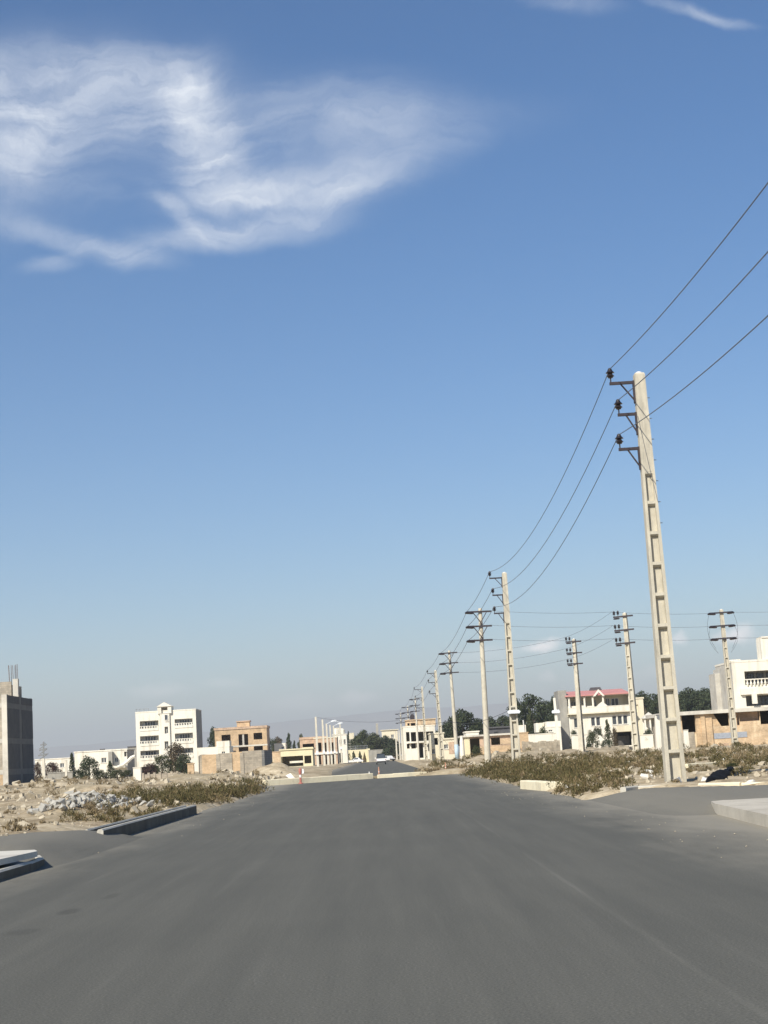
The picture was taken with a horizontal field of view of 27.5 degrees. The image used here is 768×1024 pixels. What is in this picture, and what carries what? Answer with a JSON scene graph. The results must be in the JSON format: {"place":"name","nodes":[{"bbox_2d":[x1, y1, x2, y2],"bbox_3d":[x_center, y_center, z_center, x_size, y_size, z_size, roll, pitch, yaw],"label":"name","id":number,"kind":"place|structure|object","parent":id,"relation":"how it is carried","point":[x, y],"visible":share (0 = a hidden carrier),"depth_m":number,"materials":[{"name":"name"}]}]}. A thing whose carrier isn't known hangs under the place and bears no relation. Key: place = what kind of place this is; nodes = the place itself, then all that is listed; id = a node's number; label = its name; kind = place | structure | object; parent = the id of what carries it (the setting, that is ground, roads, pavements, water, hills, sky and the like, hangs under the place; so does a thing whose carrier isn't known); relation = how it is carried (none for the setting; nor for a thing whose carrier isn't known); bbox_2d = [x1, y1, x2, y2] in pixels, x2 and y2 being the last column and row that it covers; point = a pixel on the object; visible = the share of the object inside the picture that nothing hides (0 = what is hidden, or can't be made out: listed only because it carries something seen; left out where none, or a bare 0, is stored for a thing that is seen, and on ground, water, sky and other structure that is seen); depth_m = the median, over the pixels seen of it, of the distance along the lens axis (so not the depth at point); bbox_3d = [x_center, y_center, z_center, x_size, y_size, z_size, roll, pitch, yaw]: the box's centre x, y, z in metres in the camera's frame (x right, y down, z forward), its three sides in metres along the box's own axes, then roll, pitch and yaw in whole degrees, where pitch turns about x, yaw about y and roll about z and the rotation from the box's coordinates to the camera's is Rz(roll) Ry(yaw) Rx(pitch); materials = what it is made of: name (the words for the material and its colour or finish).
{"place":"outdoors","nodes":[
{"label":"outdoors","id":0,"kind":"place"},
{"bbox_2d":[33,702,550,774],"bbox_3d":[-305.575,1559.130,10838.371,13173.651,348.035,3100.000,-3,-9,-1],"label":"hills","id":1,"kind":"structure","parent":0,"point":[295,729],"depth_m":10627.06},
{"bbox_2d":[331,761,417,778],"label":"road","id":2,"kind":"structure","parent":0,"point":[390,767],"depth_m":181.09,"materials":[{"name":"asphalt"}]},
{"bbox_2d":[0,774,767,1023],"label":"road","id":3,"kind":"structure","parent":0,"point":[447,899],"depth_m":13.89,"materials":[{"name":"asphalt"}]},
{"bbox_2d":[0,744,767,868],"bbox_3d":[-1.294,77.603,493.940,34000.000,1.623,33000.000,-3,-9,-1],"label":"ground","id":4,"kind":"structure","parent":0,"point":[275,769],"depth_m":81.22,"materials":[{"name":"soil"}]},
{"bbox_2d":[0,665,33,784],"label":"unfinished building","id":5,"kind":"structure","parent":4,"relation":"on","point":[16,741],"depth_m":147.59,"materials":[{"name":"concrete"}]},
{"bbox_2d":[0,850,37,864],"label":"cover slab","id":6,"kind":"structure","parent":4,"relation":"on","point":[6,857],"depth_m":23.33,"materials":[{"name":"concrete"}]},
{"bbox_2d":[0,855,44,880],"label":"kerb","id":7,"kind":"structure","parent":4,"relation":"on","point":[15,870],"depth_m":22.84,"materials":[{"name":"concrete"}]},
{"bbox_2d":[33,762,41,781],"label":"tree","id":8,"kind":"object","parent":4,"relation":"on","point":[37,769],"visible":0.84,"depth_m":165.50,"materials":[{"name":"green plant"}]},
{"bbox_2d":[38,742,47,778],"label":"post","id":9,"kind":"object","parent":4,"relation":"on","point":[43,766],"visible":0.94,"depth_m":128.29,"materials":[{"name":"concrete"}]},
{"bbox_2d":[45,761,62,777],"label":"tree","id":10,"kind":"object","parent":4,"relation":"on","point":[55,768],"visible":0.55,"depth_m":206.96,"materials":[{"name":"green plant"}]},
{"bbox_2d":[34,757,74,778],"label":"white house","id":11,"kind":"structure","parent":4,"relation":"on","point":[61,763],"depth_m":375.06,"materials":[{"name":"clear paint"}]},
{"bbox_2d":[47,771,72,779],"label":"garden wall","id":12,"kind":"structure","parent":4,"relation":"on","point":[56,775],"depth_m":167.58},
{"bbox_2d":[0,830,142,867],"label":"entrance ramp","id":13,"kind":"structure","parent":4,"relation":"on","point":[53,848],"depth_m":28.02,"materials":[{"name":"concrete"}]},
{"bbox_2d":[68,753,75,777],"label":"cypress tree","id":14,"kind":"object","parent":4,"relation":"on","point":[71,762],"visible":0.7,"depth_m":197.27,"materials":[{"name":"green plant"}]},
{"bbox_2d":[77,755,100,779],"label":"tree","id":15,"kind":"object","parent":4,"relation":"on","point":[88,762],"visible":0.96,"depth_m":187.13,"materials":[{"name":"green plant"}]},
{"bbox_2d":[74,749,135,778],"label":"white house","id":16,"kind":"structure","parent":4,"relation":"on","point":[123,760],"depth_m":296.27,"materials":[{"name":"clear paint"}]},
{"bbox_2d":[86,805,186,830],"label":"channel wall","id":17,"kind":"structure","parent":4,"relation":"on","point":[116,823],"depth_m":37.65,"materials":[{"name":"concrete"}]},
{"bbox_2d":[133,767,141,780],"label":"gate pillar","id":18,"kind":"structure","parent":4,"relation":"on","point":[137,773],"depth_m":149.81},
{"bbox_2d":[97,805,196,834],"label":"kerb","id":19,"kind":"structure","parent":4,"relation":"on","point":[137,825],"depth_m":37.85,"materials":[{"name":"concrete"}]},
{"bbox_2d":[143,763,156,773],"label":"tree","id":20,"kind":"object","parent":4,"relation":"on","point":[150,767],"visible":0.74,"depth_m":192.22,"materials":[{"name":"green plant"}]},
{"bbox_2d":[142,771,177,779],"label":"garden wall","id":21,"kind":"structure","parent":4,"relation":"on","point":[160,775],"depth_m":155.74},
{"bbox_2d":[49,776,275,822],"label":"verge weeds","id":22,"kind":"object","parent":4,"relation":"on","point":[196,794],"visible":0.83,"depth_m":55.09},
{"bbox_2d":[153,755,174,773],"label":"tree","id":23,"kind":"object","parent":4,"relation":"on","point":[158,759],"visible":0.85,"depth_m":202.17,"materials":[{"name":"green plant"}]},
{"bbox_2d":[135,702,202,773],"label":"apartment building","id":24,"kind":"structure","parent":4,"relation":"on","point":[162,727],"depth_m":316.97,"materials":[{"name":"paint"}]},
{"bbox_2d":[165,742,188,772],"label":"tree","id":25,"kind":"object","parent":4,"relation":"on","point":[173,757],"visible":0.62,"depth_m":212.26,"materials":[{"name":"green plant"}]},
{"bbox_2d":[173,754,190,773],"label":"tree","id":26,"kind":"object","parent":4,"relation":"on","point":[179,768],"visible":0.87,"depth_m":206.99,"materials":[{"name":"green plant"}]},
{"bbox_2d":[206,726,214,746],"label":"tree","id":27,"kind":"object","parent":4,"relation":"on","point":[211,738],"visible":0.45,"depth_m":375.69,"materials":[{"name":"green plant"}]},
{"bbox_2d":[197,741,232,771],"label":"house","id":28,"kind":"structure","parent":4,"relation":"on","point":[223,747],"depth_m":301.49,"materials":[{"name":"white paint"}]},
{"bbox_2d":[198,750,272,773],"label":"compound wall","id":29,"kind":"structure","parent":4,"relation":"on","point":[243,762],"depth_m":148.13,"materials":[{"name":"brick"}]},
{"bbox_2d":[214,720,269,751],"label":"brick house","id":30,"kind":"structure","parent":4,"relation":"on","point":[244,736],"depth_m":336.67,"materials":[{"name":"brick"}]},
{"bbox_2d":[272,751,280,762],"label":"brick wall","id":31,"kind":"structure","parent":4,"relation":"on","point":[276,756],"depth_m":187.69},
{"bbox_2d":[274,743,286,751],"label":"house","id":32,"kind":"structure","parent":4,"relation":"on","point":[277,746],"depth_m":341.19,"materials":[{"name":"white paint"}]},
{"bbox_2d":[279,747,314,766],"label":"shop building","id":33,"kind":"structure","parent":4,"relation":"on","point":[302,756],"depth_m":296.57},
{"bbox_2d":[299,736,326,764],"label":"brick building","id":34,"kind":"structure","parent":4,"relation":"on","point":[306,741],"depth_m":346.27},
{"bbox_2d":[315,717,318,766],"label":"light pole","id":35,"kind":"object","parent":4,"relation":"on","point":[317,754],"visible":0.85,"depth_m":247.16,"materials":[{"name":"concrete"}]},
{"bbox_2d":[263,773,372,785],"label":"kerb","id":36,"kind":"structure","parent":4,"relation":"on","point":[272,782],"depth_m":98.83,"materials":[{"name":"concrete"}]},
{"bbox_2d":[322,720,325,765],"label":"light pole","id":37,"kind":"object","parent":4,"relation":"on","point":[324,762],"visible":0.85,"depth_m":268.88,"materials":[{"name":"concrete"}]},
{"bbox_2d":[313,737,338,764],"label":"frame building","id":38,"kind":"structure","parent":4,"relation":"on","point":[320,746],"depth_m":341.30,"materials":[{"name":"brick"}]},
{"bbox_2d":[332,728,348,762],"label":"white building","id":39,"kind":"structure","parent":4,"relation":"on","point":[344,741],"depth_m":381.05,"materials":[{"name":"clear paint"}]},
{"bbox_2d":[348,745,369,761],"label":"arcade building","id":40,"kind":"structure","parent":4,"relation":"on","point":[364,754],"depth_m":434.95,"materials":[{"name":"paint"}]},
{"bbox_2d":[353,730,375,749],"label":"tree","id":41,"kind":"object","parent":4,"relation":"on","point":[363,736],"visible":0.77,"depth_m":456.26,"materials":[{"name":"green plant"}]},
{"bbox_2d":[364,732,385,749],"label":"tree","id":42,"kind":"object","parent":4,"relation":"on","point":[376,738],"visible":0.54,"depth_m":462.43,"materials":[{"name":"green plant"}]},
{"bbox_2d":[368,749,382,761],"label":"boundary wall","id":43,"kind":"structure","parent":4,"relation":"on","point":[373,755],"depth_m":430.89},
{"bbox_2d":[0,743,766,835],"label":"debris","id":44,"kind":"object","parent":4,"relation":"on","point":[231,771],"visible":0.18,"depth_m":65.95,"materials":[{"name":"stone"}]},
{"bbox_2d":[0,742,767,831],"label":"dry weeds","id":45,"kind":"object","parent":4,"relation":"on","point":[91,806],"visible":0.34,"depth_m":69.21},
{"bbox_2d":[377,735,395,753],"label":"tree","id":46,"kind":"object","parent":4,"relation":"on","point":[386,740],"visible":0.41,"depth_m":467.92,"materials":[{"name":"green plant"}]},
{"bbox_2d":[380,729,398,755],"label":"distant house","id":47,"kind":"structure","parent":4,"relation":"on","point":[390,733],"depth_m":514.96,"materials":[{"name":"beige paint"}]},
{"bbox_2d":[382,745,401,760],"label":"tree","id":48,"kind":"object","parent":4,"relation":"on","point":[392,748],"visible":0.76,"depth_m":419.46,"materials":[{"name":"green plant"}]},
{"bbox_2d":[377,771,432,777],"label":"kerb","id":49,"kind":"structure","parent":4,"relation":"on","point":[398,775],"depth_m":102.26,"materials":[{"name":"concrete"}]},
{"bbox_2d":[409,698,419,759],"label":"utility pole","id":50,"kind":"object","parent":4,"relation":"on","point":[415,711],"visible":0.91,"depth_m":293.15,"materials":[{"name":"concrete"}]},
{"bbox_2d":[402,718,435,760],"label":"frame building","id":51,"kind":"structure","parent":4,"relation":"on","point":[409,735],"depth_m":307.20,"materials":[{"name":"paint"}]},
{"bbox_2d":[414,687,427,760],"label":"utility pole","id":52,"kind":"object","parent":4,"relation":"on","point":[424,733],"visible":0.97,"depth_m":240.75,"materials":[{"name":"concrete"}]},
{"bbox_2d":[427,670,444,758],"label":"utility pole","id":53,"kind":"object","parent":4,"relation":"on","point":[439,722],"visible":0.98,"depth_m":197.34,"materials":[{"name":"concrete"}]},
{"bbox_2d":[428,732,443,759],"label":"cream house","id":54,"kind":"structure","parent":4,"relation":"on","point":[433,745],"depth_m":242.46,"materials":[{"name":"beige paint"}]},
{"bbox_2d":[438,738,454,758],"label":"cream house","id":55,"kind":"structure","parent":4,"relation":"on","point":[448,746],"depth_m":233.39,"materials":[{"name":"beige paint"}]},
{"bbox_2d":[438,650,459,758],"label":"utility pole","id":56,"kind":"object","parent":4,"relation":"on","point":[456,747],"visible":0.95,"depth_m":176.75,"materials":[{"name":"concrete"}]},
{"bbox_2d":[460,736,464,758],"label":"white column","id":57,"kind":"structure","parent":4,"relation":"on","point":[462,751],"depth_m":193.63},
{"bbox_2d":[444,708,482,745],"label":"tree","id":58,"kind":"object","parent":4,"relation":"on","point":[463,717],"visible":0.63,"depth_m":296.96,"materials":[{"name":"green plant"}]},
{"bbox_2d":[465,608,492,762],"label":"utility pole","id":59,"kind":"object","parent":4,"relation":"on","point":[486,734],"visible":0.91,"depth_m":122.34,"materials":[{"name":"concrete"}]},
{"bbox_2d":[458,733,510,756],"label":"shop building","id":60,"kind":"structure","parent":4,"relation":"on","point":[500,742],"depth_m":197.88,"materials":[{"name":"brick"}]},
{"bbox_2d":[489,726,509,733],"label":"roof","id":61,"kind":"structure","parent":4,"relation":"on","point":[499,730],"depth_m":259.58,"materials":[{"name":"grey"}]},
{"bbox_2d":[497,715,508,726],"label":"pine tree","id":62,"kind":"object","parent":4,"relation":"on","point":[502,718],"visible":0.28,"depth_m":331.84,"materials":[{"name":"green plant"}]},
{"bbox_2d":[488,572,520,760],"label":"utility pole","id":63,"kind":"object","parent":4,"relation":"on","point":[512,711],"visible":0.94,"depth_m":98.17,"materials":[{"name":"concrete"}]},
{"bbox_2d":[505,698,531,731],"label":"pine tree","id":64,"kind":"object","parent":4,"relation":"on","point":[523,708],"visible":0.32,"depth_m":296.94,"materials":[{"name":"green plant"}]},
{"bbox_2d":[519,732,528,751],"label":"brick pier","id":65,"kind":"structure","parent":4,"relation":"on","point":[523,736],"depth_m":188.13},
{"bbox_2d":[526,708,533,733],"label":"cypress tree","id":66,"kind":"object","parent":4,"relation":"on","point":[529,721],"visible":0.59,"depth_m":267.57,"materials":[{"name":"green plant"}]},
{"bbox_2d":[517,693,549,733],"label":"pine tree","id":67,"kind":"object","parent":4,"relation":"on","point":[531,703],"visible":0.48,"depth_m":301.80,"materials":[{"name":"green plant"}]},
{"bbox_2d":[522,740,559,750],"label":"stone wall","id":68,"kind":"structure","parent":4,"relation":"on","point":[554,745],"depth_m":180.07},
{"bbox_2d":[520,780,563,790],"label":"kerb","id":69,"kind":"structure","parent":4,"relation":"on","point":[538,785],"depth_m":51.41,"materials":[{"name":"concrete"}]},
{"bbox_2d":[528,733,555,741],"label":"boundary wall","id":70,"kind":"structure","parent":4,"relation":"on","point":[542,737],"depth_m":229.72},
{"bbox_2d":[531,701,554,721],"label":"pine tree","id":71,"kind":"object","parent":4,"relation":"on","point":[545,705],"visible":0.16,"depth_m":308.67,"materials":[{"name":"green plant"}]},
{"bbox_2d":[534,721,561,749],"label":"white house","id":72,"kind":"structure","parent":4,"relation":"on","point":[549,726],"depth_m":253.31,"materials":[{"name":"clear paint"}]},
{"bbox_2d":[548,695,554,720],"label":"pine tree","id":73,"kind":"object","parent":4,"relation":"on","point":[550,709],"visible":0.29,"depth_m":297.45,"materials":[{"name":"green plant"}]},
{"bbox_2d":[552,698,560,749],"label":"lamp post","id":74,"kind":"object","parent":4,"relation":"on","point":[555,711],"visible":0.85,"depth_m":188.22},
{"bbox_2d":[565,637,584,751],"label":"utility pole","id":75,"kind":"object","parent":4,"relation":"on","point":[581,740],"visible":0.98,"depth_m":159.01,"materials":[{"name":"concrete"}]},
{"bbox_2d":[570,733,608,749],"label":"garden wall","id":76,"kind":"structure","parent":4,"relation":"on","point":[574,740],"depth_m":222.74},
{"bbox_2d":[585,730,600,747],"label":"shrub","id":77,"kind":"object","parent":4,"relation":"on","point":[592,739],"visible":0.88,"depth_m":217.55,"materials":[{"name":"green plant"}]},
{"bbox_2d":[427,741,767,797],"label":"verge weeds","id":78,"kind":"object","parent":4,"relation":"on","point":[512,770],"visible":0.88,"depth_m":65.78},
{"bbox_2d":[554,687,644,749],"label":"villa","id":79,"kind":"object","parent":4,"relation":"on","point":[600,706],"visible":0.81,"depth_m":257.99,"materials":[{"name":"paint"}]},
{"bbox_2d":[614,736,629,745],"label":"garage door","id":80,"kind":"structure","parent":79,"relation":"in","point":[623,740],"depth_m":258.88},
{"bbox_2d":[585,745,632,750],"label":"stone wall","id":81,"kind":"structure","parent":4,"relation":"on","point":[621,747],"depth_m":170.14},
{"bbox_2d":[604,719,614,746],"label":"cypress tree","id":82,"kind":"object","parent":4,"relation":"on","point":[607,729],"visible":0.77,"depth_m":235.65,"materials":[{"name":"green plant"}]},
{"bbox_2d":[612,611,640,750],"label":"utility pole","id":83,"kind":"object","parent":4,"relation":"on","point":[633,717],"visible":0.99,"depth_m":130.42,"materials":[{"name":"concrete"}]},
{"bbox_2d":[620,785,655,792],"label":"kerb","id":84,"kind":"structure","parent":4,"relation":"on","point":[625,789],"depth_m":40.32,"materials":[{"name":"concrete"}]},
{"bbox_2d":[606,368,686,781],"bbox_3d":[7.548,2.027,45.247,1.273,12.760,0.425,-4,-9,-1],"label":"utility pole","id":85,"kind":"object","parent":4,"relation":"on","point":[672,741],"visible":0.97,"depth_m":45.12,"materials":[{"name":"concrete"}]},
{"bbox_2d":[397,315,767,723],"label":"power line","id":86,"kind":"object","parent":85,"relation":"attached to","point":[611,450],"visible":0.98,"depth_m":43.28,"materials":[{"name":"metal"}]},
{"bbox_2d":[399,251,767,717],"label":"power line","id":87,"kind":"object","parent":85,"relation":"attached to","point":[611,415],"visible":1,"depth_m":43.34,"materials":[{"name":"metal"}]},
{"bbox_2d":[400,182,767,710],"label":"power line","id":88,"kind":"object","parent":85,"relation":"attached to","point":[615,363],"visible":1,"depth_m":41.33,"materials":[{"name":"metal"}]},
{"bbox_2d":[639,734,653,748],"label":"boundary wall","id":89,"kind":"structure","parent":4,"relation":"on","point":[646,740],"depth_m":219.78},
{"bbox_2d":[640,712,652,732],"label":"pavilion","id":90,"kind":"structure","parent":4,"relation":"on","point":[646,723],"depth_m":244.45,"materials":[{"name":"paint"}]},
{"bbox_2d":[635,690,658,729],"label":"tree","id":91,"kind":"object","parent":4,"relation":"on","point":[646,702],"visible":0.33,"depth_m":341.85,"materials":[{"name":"green plant"}]},
{"bbox_2d":[644,693,658,714],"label":"pine tree","id":92,"kind":"object","parent":4,"relation":"on","point":[655,697],"visible":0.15,"depth_m":349.25,"materials":[{"name":"green plant"}]},
{"bbox_2d":[654,715,661,749],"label":"pillar","id":93,"kind":"structure","parent":4,"relation":"on","point":[657,732],"depth_m":136.51,"materials":[{"name":"paint"}]},
{"bbox_2d":[682,730,689,748],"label":"pillar","id":94,"kind":"structure","parent":4,"relation":"on","point":[685,737],"depth_m":136.48,"materials":[{"name":"paint"}]},
{"bbox_2d":[678,691,695,711],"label":"pine tree","id":95,"kind":"object","parent":4,"relation":"on","point":[683,702],"visible":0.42,"depth_m":342.82,"materials":[{"name":"green plant"}]},
{"bbox_2d":[688,691,710,710],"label":"pine tree","id":96,"kind":"object","parent":4,"relation":"on","point":[697,701],"visible":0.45,"depth_m":345.27,"materials":[{"name":"green plant"}]},
{"bbox_2d":[700,689,711,709],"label":"pine tree","id":97,"kind":"object","parent":4,"relation":"on","point":[707,698],"visible":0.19,"depth_m":344.41,"materials":[{"name":"green plant"}]},
{"bbox_2d":[645,707,767,748],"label":"unfinished building","id":98,"kind":"structure","parent":4,"relation":"on","point":[704,727],"depth_m":148.65,"materials":[{"name":"brick"}]},
{"bbox_2d":[705,766,733,782],"bbox_3d":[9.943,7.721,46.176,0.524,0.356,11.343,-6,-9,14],"label":"tarp","id":99,"kind":"object","parent":4,"relation":"on","point":[719,774],"visible":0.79,"depth_m":43.60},
{"bbox_2d":[707,609,737,743],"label":"utility pole","id":100,"kind":"object","parent":4,"relation":"on","point":[732,719],"visible":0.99,"depth_m":135.48,"materials":[{"name":"concrete"}]},
{"bbox_2d":[698,782,759,785],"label":"kerb","id":101,"kind":"structure","parent":4,"relation":"on","point":[731,783],"depth_m":38.56,"materials":[{"name":"concrete"}]},
{"bbox_2d":[709,636,767,709],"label":"modern villa","id":102,"kind":"object","parent":4,"relation":"on","point":[749,679],"visible":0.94,"depth_m":205.33,"materials":[{"name":"paint"}]},
{"bbox_2d":[0,0,767,748],"label":"sky","id":103,"kind":"structure","parent":0,"point":[313,313],"materials":[{"name":"blue"}]},
{"bbox_2d":[589,785,767,815],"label":"side road","id":104,"kind":"structure","parent":0,"point":[683,801],"depth_m":33.52,"materials":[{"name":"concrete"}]},
{"bbox_2d":[711,798,767,826],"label":"pavement","id":105,"kind":"structure","parent":0,"point":[754,811],"depth_m":26.94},
{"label":"median bed","id":106,"kind":"structure","parent":0,"visible":0},
{"bbox_2d":[415,761,473,772],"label":"bed weeds","id":107,"kind":"object","parent":106,"relation":"on","point":[427,770],"visible":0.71,"depth_m":103.83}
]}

